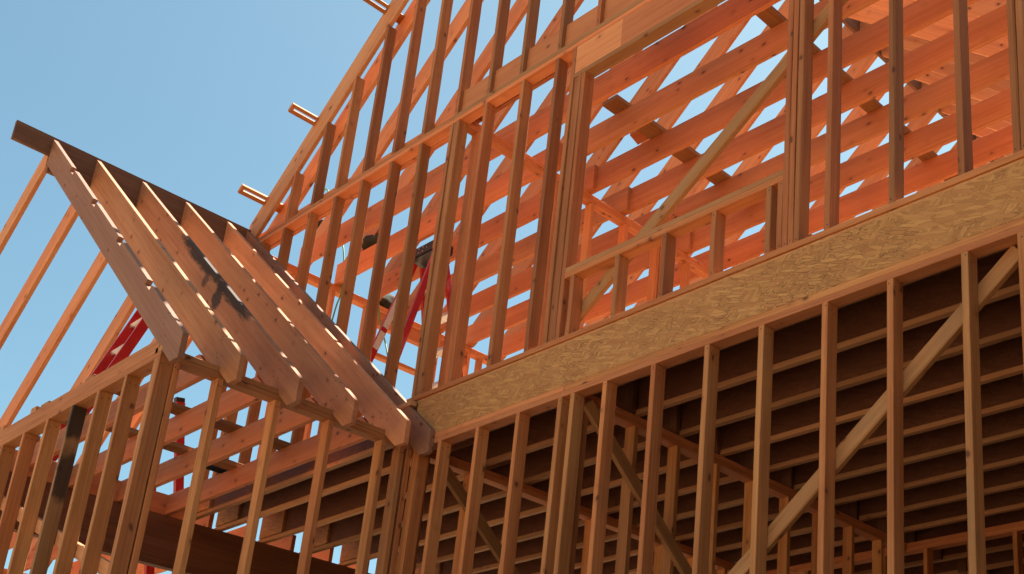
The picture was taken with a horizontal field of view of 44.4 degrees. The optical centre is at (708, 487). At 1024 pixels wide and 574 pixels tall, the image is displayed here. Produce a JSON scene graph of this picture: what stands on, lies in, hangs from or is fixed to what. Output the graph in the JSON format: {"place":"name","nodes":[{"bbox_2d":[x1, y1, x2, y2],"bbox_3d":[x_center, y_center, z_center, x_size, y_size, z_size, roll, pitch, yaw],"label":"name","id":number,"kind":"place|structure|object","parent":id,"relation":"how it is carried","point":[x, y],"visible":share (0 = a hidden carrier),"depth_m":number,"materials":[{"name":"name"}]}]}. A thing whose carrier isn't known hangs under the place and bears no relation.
{"place":"outdoors","nodes":[
{"label":"outdoors","id":0,"kind":"place"},
{"bbox_2d":[0,0,956,573],"label":"sky","id":1,"kind":"structure","parent":0,"point":[192,99],"materials":[{"name":"blue"}]},
{"bbox_2d":[414,158,1023,446],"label":"floor","id":2,"kind":"structure","parent":0,"point":[870,220],"depth_m":6.87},
{"bbox_2d":[212,255,487,476],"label":"stud wall","id":3,"kind":"structure","parent":2,"relation":"on","point":[478,357],"depth_m":12.57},
{"bbox_2d":[267,0,430,229],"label":"rafter","id":4,"kind":"object","parent":3,"relation":"on","point":[403,28],"visible":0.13,"depth_m":11.34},
{"bbox_2d":[259,112,454,249],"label":"ceiling joist","id":5,"kind":"object","parent":3,"relation":"on","point":[381,180],"visible":0.19,"depth_m":10.50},
{"bbox_2d":[310,0,483,265],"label":"rafter","id":6,"kind":"object","parent":3,"relation":"on","point":[458,25],"visible":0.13,"depth_m":11.51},
{"bbox_2d":[298,120,516,266],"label":"ceiling joist","id":7,"kind":"object","parent":3,"relation":"on","point":[432,186],"visible":0.58,"depth_m":10.96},
{"bbox_2d":[339,0,527,287],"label":"rafter","id":8,"kind":"object","parent":3,"relation":"on","point":[517,14],"visible":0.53,"depth_m":11.68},
{"bbox_2d":[334,142,562,285],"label":"ceiling joist","id":9,"kind":"object","parent":3,"relation":"on","point":[497,188],"visible":0.47,"depth_m":11.33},
{"bbox_2d":[380,0,583,300],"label":"rafter","id":10,"kind":"object","parent":3,"relation":"on","point":[552,28],"visible":0.07,"depth_m":12.00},
{"bbox_2d":[380,165,597,297],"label":"ceiling joist","id":11,"kind":"object","parent":3,"relation":"on","point":[491,230],"visible":0.47,"depth_m":11.31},
{"bbox_2d":[406,67,571,317],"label":"rafter","id":12,"kind":"object","parent":3,"relation":"on","point":[504,165],"visible":0.07,"depth_m":12.40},
{"bbox_2d":[406,186,630,316],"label":"ceiling joist","id":13,"kind":"object","parent":3,"relation":"on","point":[524,250],"visible":0.36,"depth_m":11.66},
{"bbox_2d":[440,49,642,333],"bbox_3d":[-1.327,-3.689,12.537,0.038,0.235,5.350,24,-69,-44],"label":"rafter","id":14,"kind":"object","parent":3,"relation":"on","point":[534,188],"visible":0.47,"depth_m":12.78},
{"bbox_2d":[440,208,657,330],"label":"ceiling joist","id":15,"kind":"object","parent":3,"relation":"on","point":[484,299],"visible":0.28,"depth_m":12.25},
{"bbox_2d":[466,231,692,345],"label":"ceiling joist","id":16,"kind":"object","parent":3,"relation":"on","point":[516,314],"visible":0.32,"depth_m":12.84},
{"bbox_2d":[468,5,717,347],"bbox_3d":[-1.056,-3.570,12.822,0.038,0.235,5.350,24,-69,-44],"label":"rafter","id":17,"kind":"object","parent":3,"relation":"on","point":[652,83],"visible":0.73,"depth_m":12.74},
{"bbox_2d":[501,250,708,357],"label":"ceiling joist","id":18,"kind":"object","parent":3,"relation":"on","point":[515,341],"visible":0.26,"depth_m":12.57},
{"bbox_2d":[501,17,751,360],"bbox_3d":[-0.784,-3.451,13.107,0.038,0.235,5.350,24,-69,-44],"label":"rafter","id":19,"kind":"object","parent":3,"relation":"on","point":[722,44],"visible":0.33,"depth_m":12.85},
{"bbox_2d":[584,42,813,326],"bbox_3d":[-0.242,-3.212,13.676,0.038,0.235,5.350,24,-69,-44],"label":"rafter","id":20,"kind":"object","parent":3,"relation":"on","point":[701,185],"depth_m":13.57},
{"bbox_2d":[628,0,788,219],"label":"rafter","id":21,"kind":"object","parent":3,"relation":"on","point":[730,88],"visible":0.07,"depth_m":13.10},
{"bbox_2d":[634,25,853,306],"bbox_3d":[0.029,-3.093,13.961,0.038,0.235,5.350,24,-69,-44],"label":"rafter","id":22,"kind":"object","parent":3,"relation":"on","point":[751,162],"visible":0.05,"depth_m":13.67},
{"bbox_2d":[689,53,877,284],"bbox_3d":[0.301,-2.974,14.246,0.038,0.235,5.350,24,-69,-44],"label":"rafter","id":23,"kind":"object","parent":3,"relation":"on","point":[858,69],"visible":0.15,"depth_m":13.70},
{"bbox_2d":[731,93,884,267],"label":"rafter","id":24,"kind":"object","parent":3,"relation":"on","point":[856,112],"depth_m":14.12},
{"bbox_2d":[809,84,914,209],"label":"rafter","id":25,"kind":"object","parent":3,"relation":"on","point":[869,145],"visible":0.05,"depth_m":14.35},
{"bbox_2d":[839,111,936,223],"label":"rafter","id":26,"kind":"object","parent":3,"relation":"on","point":[918,123],"visible":0.05,"depth_m":14.56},
{"bbox_2d":[333,240,462,427],"bbox_3d":[-2.660,-1.090,11.070,0.671,2.443,1.298,-15,-27,39],"label":"stepladder","id":27,"kind":"object","parent":2,"relation":"on","point":[423,257],"visible":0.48,"depth_m":11.22,"materials":[{"name":"metal"}]},
{"bbox_2d":[438,121,708,386],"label":"stud wall","id":28,"kind":"structure","parent":2,"relation":"on","point":[592,204],"depth_m":10.11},
{"bbox_2d":[204,0,1023,479],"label":"stud wall","id":29,"kind":"structure","parent":2,"relation":"on","point":[622,36],"depth_m":8.26,"materials":[{"name":"wood"}]},
{"bbox_2d":[249,0,637,238],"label":"gable frame","id":30,"kind":"object","parent":29,"relation":"on","point":[324,127],"visible":0.78,"depth_m":10.68,"materials":[{"name":"wood"}]},
{"bbox_2d":[238,184,283,212],"bbox_3d":[-4.238,-2.735,11.606,0.426,0.038,0.090,24,-68,-44],"label":"lookout","id":31,"kind":"object","parent":30,"relation":"attached to","point":[242,188],"visible":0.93,"depth_m":11.55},
{"bbox_2d":[288,103,318,125],"bbox_3d":[-3.685,-3.419,11.365,0.426,0.038,0.090,24,-68,-44],"label":"lookout","id":32,"kind":"object","parent":30,"relation":"attached to","point":[291,110],"visible":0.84,"depth_m":11.29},
{"bbox_2d":[363,0,403,23],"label":"lookout","id":33,"kind":"object","parent":30,"relation":"attached to","point":[382,10],"visible":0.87,"depth_m":11.03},
{"bbox_2d":[819,0,992,162],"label":"ridge beam","id":34,"kind":"structure","parent":30,"relation":"attached to","point":[853,25],"depth_m":13.54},
{"bbox_2d":[461,0,636,110],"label":"rim joist","id":35,"kind":"object","parent":29,"relation":"on","point":[548,46],"visible":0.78,"depth_m":9.07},
{"bbox_2d":[580,0,847,321],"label":"diagonal brace","id":36,"kind":"object","parent":29,"relation":"attached to","point":[718,146],"visible":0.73,"depth_m":7.48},
{"bbox_3d":[4.326,-1.475,9.120,0.099,2.463,8.304,-15,-27,39],"label":"stud wall","id":37,"kind":"object","parent":2,"relation":"on","visible":0},
{"bbox_2d":[475,62,571,122],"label":"ceiling joist","id":38,"kind":"object","parent":37,"relation":"on","point":[516,97],"visible":0.12,"depth_m":9.38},
{"bbox_2d":[526,0,780,144],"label":"ceiling joist","id":39,"kind":"object","parent":37,"relation":"on","point":[722,18],"visible":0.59,"depth_m":8.97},
{"bbox_2d":[557,0,878,171],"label":"ceiling joist","id":40,"kind":"object","parent":37,"relation":"on","point":[741,59],"visible":0.74,"depth_m":9.26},
{"bbox_2d":[589,0,978,193],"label":"ceiling joist","id":41,"kind":"object","parent":37,"relation":"on","point":[871,39],"visible":0.6,"depth_m":9.53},
{"bbox_2d":[623,4,1007,215],"bbox_3d":[1.002,-2.974,9.417,4.860,0.238,0.042,-15,-27,39],"label":"ceiling joist","id":42,"kind":"object","parent":37,"relation":"on","point":[983,30],"visible":0.68,"depth_m":9.35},
{"bbox_2d":[663,48,1009,223],"bbox_3d":[1.272,-2.858,9.700,4.860,0.236,0.039,-15,-27,39],"label":"ceiling joist","id":43,"kind":"object","parent":37,"relation":"on","point":[940,93],"visible":0.54,"depth_m":9.65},
{"bbox_2d":[686,88,1011,254],"bbox_3d":[1.542,-2.737,9.983,4.860,0.238,0.039,-15,-27,39],"label":"ceiling joist","id":44,"kind":"object","parent":37,"relation":"on","point":[991,110],"visible":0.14,"depth_m":10.06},
{"bbox_2d":[723,125,1012,269],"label":"ceiling joist","id":45,"kind":"object","parent":37,"relation":"on","point":[944,166],"visible":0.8,"depth_m":10.47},
{"bbox_2d":[848,7,1008,56],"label":"rafter","id":46,"kind":"object","parent":37,"relation":"on","point":[869,15],"depth_m":11.95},
{"bbox_2d":[860,21,1009,79],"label":"rafter","id":47,"kind":"object","parent":37,"relation":"on","point":[910,43],"visible":0.2,"depth_m":12.61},
{"bbox_2d":[868,0,1007,44],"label":"rafter","id":48,"kind":"object","parent":37,"relation":"on","point":[945,22],"depth_m":11.29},
{"bbox_2d":[881,46,1009,92],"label":"rafter","id":49,"kind":"object","parent":37,"relation":"on","point":[947,69],"visible":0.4,"depth_m":12.75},
{"bbox_2d":[914,72,997,100],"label":"rafter","id":50,"kind":"object","parent":37,"relation":"on","point":[933,77],"depth_m":13.37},
{"bbox_2d":[912,0,1006,16],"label":"rafter","id":51,"kind":"object","parent":37,"relation":"on","point":[979,8],"depth_m":10.43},
{"bbox_2d":[941,104,1011,130],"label":"rafter","id":52,"kind":"object","parent":37,"relation":"on","point":[949,109],"visible":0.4,"depth_m":13.84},
{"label":"ceiling joist","id":53,"kind":"object","parent":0,"visible":0},
{"bbox_2d":[602,94,811,235],"bbox_3d":[1.571,-2.049,12.240,0.170,0.037,7.150,-15,-27,39],"label":"strongback","id":54,"kind":"object","parent":53,"relation":"on","point":[616,104],"visible":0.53,"depth_m":10.09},
{"bbox_2d":[756,6,957,180],"bbox_3d":[2.586,-2.439,11.046,0.129,0.037,6.690,-15,-27,39],"label":"strongback","id":55,"kind":"object","parent":53,"relation":"on","point":[771,17],"depth_m":9.34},
{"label":"side foundation","id":56,"kind":"structure","parent":0,"visible":0},
{"bbox_2d":[144,397,184,573],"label":"ladder","id":57,"kind":"object","parent":56,"relation":"on","point":[178,484],"visible":0.19,"depth_m":11.33,"materials":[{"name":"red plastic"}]},
{"bbox_3d":[-6.278,2.743,12.895,0.099,3.194,5.624,-15,-27,39],"label":"stud wall","id":58,"kind":"object","parent":56,"relation":"on","visible":0},
{"bbox_2d":[0,204,78,349],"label":"rafter","id":59,"kind":"object","parent":58,"relation":"on","point":[46,258],"visible":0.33,"depth_m":10.88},
{"bbox_2d":[0,251,107,426],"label":"rafter","id":60,"kind":"object","parent":58,"relation":"on","point":[63,324],"visible":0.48,"depth_m":11.31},
{"bbox_2d":[40,296,134,439],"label":"rafter","id":61,"kind":"object","parent":58,"relation":"on","point":[117,324],"visible":0.41,"depth_m":11.54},
{"bbox_2d":[52,310,147,460],"bbox_3d":[-5.325,-0.973,10.760,0.420,2.197,0.801,-15,-27,39],"label":"extension ladder","id":62,"kind":"object","parent":61,"relation":"attached to","point":[127,340],"visible":0.19,"depth_m":10.93,"materials":[{"name":"metal"}]},
{"bbox_2d":[48,336,192,567],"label":"rafter","id":63,"kind":"object","parent":58,"relation":"on","point":[136,421],"visible":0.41,"depth_m":12.11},
{"bbox_2d":[70,513,214,573],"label":"ceiling joist","id":64,"kind":"object","parent":58,"relation":"on","point":[206,521],"visible":0.23,"depth_m":11.03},
{"bbox_2d":[136,526,245,573],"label":"ceiling joist","id":65,"kind":"object","parent":58,"relation":"on","point":[240,531],"depth_m":12.20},
{"bbox_2d":[267,535,295,551],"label":"ceiling joist","id":66,"kind":"object","parent":58,"relation":"on","point":[287,543],"visible":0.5,"depth_m":11.51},
{"bbox_2d":[312,548,333,561],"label":"ceiling joist","id":67,"kind":"object","parent":58,"relation":"on","point":[326,555],"visible":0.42,"depth_m":11.78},
{"label":"ground","id":68,"kind":"structure","parent":0,"visible":0},
{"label":"foundation","id":69,"kind":"structure","parent":68,"relation":"on","visible":0},
{"bbox_2d":[413,450,734,573],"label":"stud wall","id":70,"kind":"structure","parent":69,"relation":"on","point":[491,478],"depth_m":9.40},
{"bbox_2d":[446,466,520,573],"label":"diagonal brace","id":71,"kind":"object","parent":70,"relation":"attached to","point":[484,529],"depth_m":8.89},
{"bbox_2d":[396,217,1023,573],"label":"stud wall","id":72,"kind":"structure","parent":69,"relation":"on","point":[567,401],"depth_m":6.63,"materials":[{"name":"wood"}]},
{"bbox_2d":[417,160,1023,432],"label":"rim board","id":73,"kind":"object","parent":72,"relation":"on","point":[978,205],"visible":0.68,"depth_m":6.72,"materials":[{"name":"brown wood"}]},
{"bbox_2d":[727,246,1018,573],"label":"diagonal brace","id":74,"kind":"object","parent":72,"relation":"attached to","point":[950,330],"visible":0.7,"depth_m":5.99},
{"bbox_2d":[569,395,906,573],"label":"stud wall","id":75,"kind":"structure","parent":69,"relation":"on","point":[673,443],"depth_m":8.34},
{"bbox_2d":[584,399,691,573],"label":"diagonal brace","id":76,"kind":"object","parent":75,"relation":"attached to","point":[635,486],"visible":0.78,"depth_m":7.82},
{"bbox_2d":[436,244,1017,449],"bbox_3d":[-0.203,-0.880,7.308,4.760,0.302,0.085,-15,-27,39],"label":"joist","id":77,"kind":"object","parent":75,"relation":"on","point":[774,330],"visible":0.04,"depth_m":6.75,"materials":[{"name":"brown wood"}]},
{"bbox_2d":[485,245,1019,466],"bbox_3d":[0.076,-0.758,7.600,4.760,0.302,0.085,-15,-27,39],"label":"joist","id":78,"kind":"object","parent":75,"relation":"on","point":[932,298],"visible":0.42,"depth_m":7.25,"materials":[{"name":"brown wood"}]},
{"bbox_2d":[523,294,1021,484],"bbox_3d":[0.355,-0.635,7.893,4.760,0.302,0.085,-15,-27,39],"label":"joist","id":79,"kind":"object","parent":75,"relation":"on","point":[999,321],"visible":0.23,"depth_m":7.67,"materials":[{"name":"brown wood"}]},
{"bbox_2d":[581,336,1023,495],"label":"joist","id":80,"kind":"object","parent":75,"relation":"on","point":[1001,360],"visible":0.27,"depth_m":7.97,"materials":[{"name":"brown wood"}]},
{"bbox_2d":[607,373,1023,514],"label":"joist","id":81,"kind":"object","parent":75,"relation":"on","point":[1002,395],"visible":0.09,"depth_m":8.25,"materials":[{"name":"brown wood"}]},
{"bbox_2d":[637,406,1023,527],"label":"joist","id":82,"kind":"object","parent":75,"relation":"on","point":[996,428],"visible":0.47,"depth_m":8.72,"materials":[{"name":"brown wood"}]},
{"bbox_2d":[675,436,1023,541],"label":"joist","id":83,"kind":"object","parent":75,"relation":"on","point":[1003,454],"visible":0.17,"depth_m":9.06,"materials":[{"name":"brown wood"}]},
{"bbox_2d":[716,463,1023,552],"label":"joist","id":84,"kind":"object","parent":75,"relation":"on","point":[955,489],"visible":0.34,"depth_m":9.47,"materials":[{"name":"brown wood"}]},
{"bbox_2d":[735,487,1023,563],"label":"joist","id":85,"kind":"object","parent":75,"relation":"on","point":[956,511],"visible":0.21,"depth_m":9.85,"materials":[{"name":"brown wood"}]},
{"bbox_2d":[766,521,1023,573],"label":"stud wall","id":86,"kind":"structure","parent":69,"relation":"on","point":[928,547],"depth_m":10.04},
{"bbox_2d":[766,509,1023,570],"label":"joist","id":87,"kind":"object","parent":86,"relation":"on","point":[959,527],"visible":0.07,"depth_m":10.32,"materials":[{"name":"brown wood"}]},
{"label":"wing foundation","id":88,"kind":"structure","parent":68,"relation":"on","visible":0},
{"bbox_2d":[0,341,173,573],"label":"stud wall","id":89,"kind":"structure","parent":88,"relation":"on","point":[125,376],"depth_m":7.74,"materials":[{"name":"brown wood"}]},
{"bbox_2d":[0,155,48,254],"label":"rafter","id":90,"kind":"object","parent":89,"relation":"on","point":[23,203],"visible":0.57,"depth_m":10.49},
{"bbox_2d":[0,495,109,573],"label":"diagonal brace","id":91,"kind":"object","parent":89,"relation":"attached to","point":[103,565],"visible":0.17,"depth_m":7.58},
{"bbox_2d":[47,140,188,362],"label":"rafter","id":92,"kind":"object","parent":89,"relation":"on","point":[167,329],"visible":1,"depth_m":8.29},
{"bbox_2d":[127,345,412,573],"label":"stud wall","id":93,"kind":"structure","parent":88,"relation":"on","point":[393,513],"depth_m":7.82,"materials":[{"name":"wood"}]},
{"bbox_2d":[30,354,206,468],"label":"ceiling joist","id":94,"kind":"object","parent":93,"relation":"on","point":[185,380],"visible":0.17,"depth_m":8.39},
{"bbox_2d":[90,160,245,384],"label":"rafter","id":95,"kind":"object","parent":94,"relation":"on","point":[213,339],"visible":0.91,"depth_m":8.59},
{"bbox_2d":[9,397,317,549],"bbox_3d":[-4.926,0.037,10.269,6.292,0.184,0.038,-15,-27,39],"label":"ceiling joist","id":96,"kind":"object","parent":93,"relation":"on","point":[242,439],"visible":0.55,"depth_m":9.10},
{"bbox_2d":[180,202,358,427],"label":"rafter","id":97,"kind":"object","parent":96,"relation":"on","point":[325,385],"visible":0.9,"depth_m":9.13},
{"bbox_2d":[68,376,264,488],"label":"ceiling joist","id":98,"kind":"object","parent":93,"relation":"on","point":[190,421],"visible":0.34,"depth_m":8.68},
{"bbox_2d":[41,401,243,469],"bbox_3d":[-4.256,-0.359,9.427,0.140,0.037,1.640,-15,-27,39],"label":"strongback","id":99,"kind":"object","parent":98,"relation":"on","point":[180,449],"visible":0.15,"depth_m":9.54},
{"bbox_2d":[136,182,304,406],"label":"rafter","id":100,"kind":"object","parent":98,"relation":"on","point":[271,364],"visible":0.91,"depth_m":8.87,"materials":[{"name":"softwood lumber with dark stain"}]},
{"bbox_2d":[24,417,369,570],"bbox_3d":[-4.655,0.156,10.553,6.292,0.184,0.038,-15,-27,39],"label":"ceiling joist","id":101,"kind":"object","parent":93,"relation":"on","point":[302,452],"visible":0.48,"depth_m":9.61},
{"bbox_2d":[85,374,292,449],"bbox_3d":[-3.693,-0.505,8.953,0.140,0.037,1.640,-15,-27,39],"label":"strongback","id":102,"kind":"object","parent":101,"relation":"on","point":[223,425],"visible":0.19,"depth_m":9.03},
{"bbox_2d":[223,222,410,446],"bbox_3d":[-3.296,-1.353,9.889,0.039,0.227,4.637,24,11,-44],"label":"rafter","id":103,"kind":"object","parent":101,"relation":"on","point":[378,407],"visible":0.87,"depth_m":9.40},
{"bbox_2d":[245,231,434,455],"bbox_3d":[-3.165,-1.295,10.028,0.039,0.227,4.637,24,11,-44],"label":"rafter","id":104,"kind":"object","parent":93,"relation":"on","point":[421,436],"visible":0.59,"depth_m":9.39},
{"bbox_2d":[11,120,250,241],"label":"ridge beam","id":105,"kind":"structure","parent":104,"relation":"attached to","point":[83,162],"depth_m":10.78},
{"bbox_3d":[3.956,3.473,13.455,8.060,3.194,0.105,-15,-27,39],"label":"back wall","id":106,"kind":"object","parent":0,"visible":0},
{"bbox_2d":[0,471,370,573],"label":"floor beam","id":107,"kind":"structure","parent":106,"relation":"attached to","point":[213,551],"depth_m":10.63,"materials":[{"name":"brown wood"}]},
{"bbox_2d":[72,475,120,500],"bbox_3d":[-5.060,-0.021,10.129,0.038,0.182,0.363,-15,-27,39],"label":"blocking","id":108,"kind":"object","parent":107,"relation":"on","point":[95,486],"visible":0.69,"depth_m":10.12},
{"bbox_2d":[121,491,168,514],"bbox_3d":[-4.791,0.098,10.411,0.038,0.182,0.369,-15,-27,39],"label":"blocking","id":109,"kind":"object","parent":107,"relation":"on","point":[158,502],"visible":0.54,"depth_m":10.48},
{"bbox_2d":[196,400,416,519],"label":"joist","id":110,"kind":"object","parent":107,"relation":"on","point":[341,458],"visible":0.39,"depth_m":9.60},
{"bbox_2d":[214,448,412,530],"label":"joist","id":111,"kind":"object","parent":107,"relation":"on","point":[337,479],"visible":0.28,"depth_m":10.05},
{"bbox_2d":[258,439,488,543],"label":"joist","id":112,"kind":"object","parent":107,"relation":"on","point":[343,504],"visible":0.59,"depth_m":10.45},
{"bbox_2d":[299,459,531,553],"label":"joist","id":113,"kind":"object","parent":107,"relation":"on","point":[338,533],"visible":0.25,"depth_m":10.78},
{"bbox_2d":[338,478,549,565],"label":"joist","id":114,"kind":"object","parent":107,"relation":"on","point":[492,512],"visible":0.36,"depth_m":10.68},
{"bbox_2d":[395,493,609,573],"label":"joist","id":115,"kind":"object","parent":107,"relation":"on","point":[531,527],"visible":0.17,"depth_m":10.79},
{"bbox_2d":[415,506,639,573],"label":"joist","id":116,"kind":"object","parent":107,"relation":"on","point":[526,550],"visible":0.17,"depth_m":11.32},
{"bbox_2d":[476,533,679,573],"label":"joist","id":117,"kind":"object","parent":107,"relation":"on","point":[534,565],"visible":0.07,"depth_m":11.43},
{"bbox_2d":[574,538,693,573],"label":"joist","id":118,"kind":"object","parent":107,"relation":"on","point":[609,567],"depth_m":11.56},
{"bbox_2d":[652,549,736,573],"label":"joist","id":119,"kind":"object","parent":107,"relation":"on","point":[729,556],"depth_m":11.35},
{"bbox_3d":[4.207,1.346,8.096,0.102,3.490,8.424,-15,-27,39],"label":"side wall","id":120,"kind":"object","parent":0,"visible":0},
{"bbox_2d":[834,534,1023,573],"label":"joist","id":121,"kind":"object","parent":120,"relation":"on","point":[960,551],"visible":0.11,"depth_m":10.63,"materials":[{"name":"brown wood"}]},
{"bbox_2d":[904,547,1023,573],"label":"joist","id":122,"kind":"object","parent":120,"relation":"on","point":[999,559],"visible":0.2,"depth_m":10.95,"materials":[{"name":"brown wood"}]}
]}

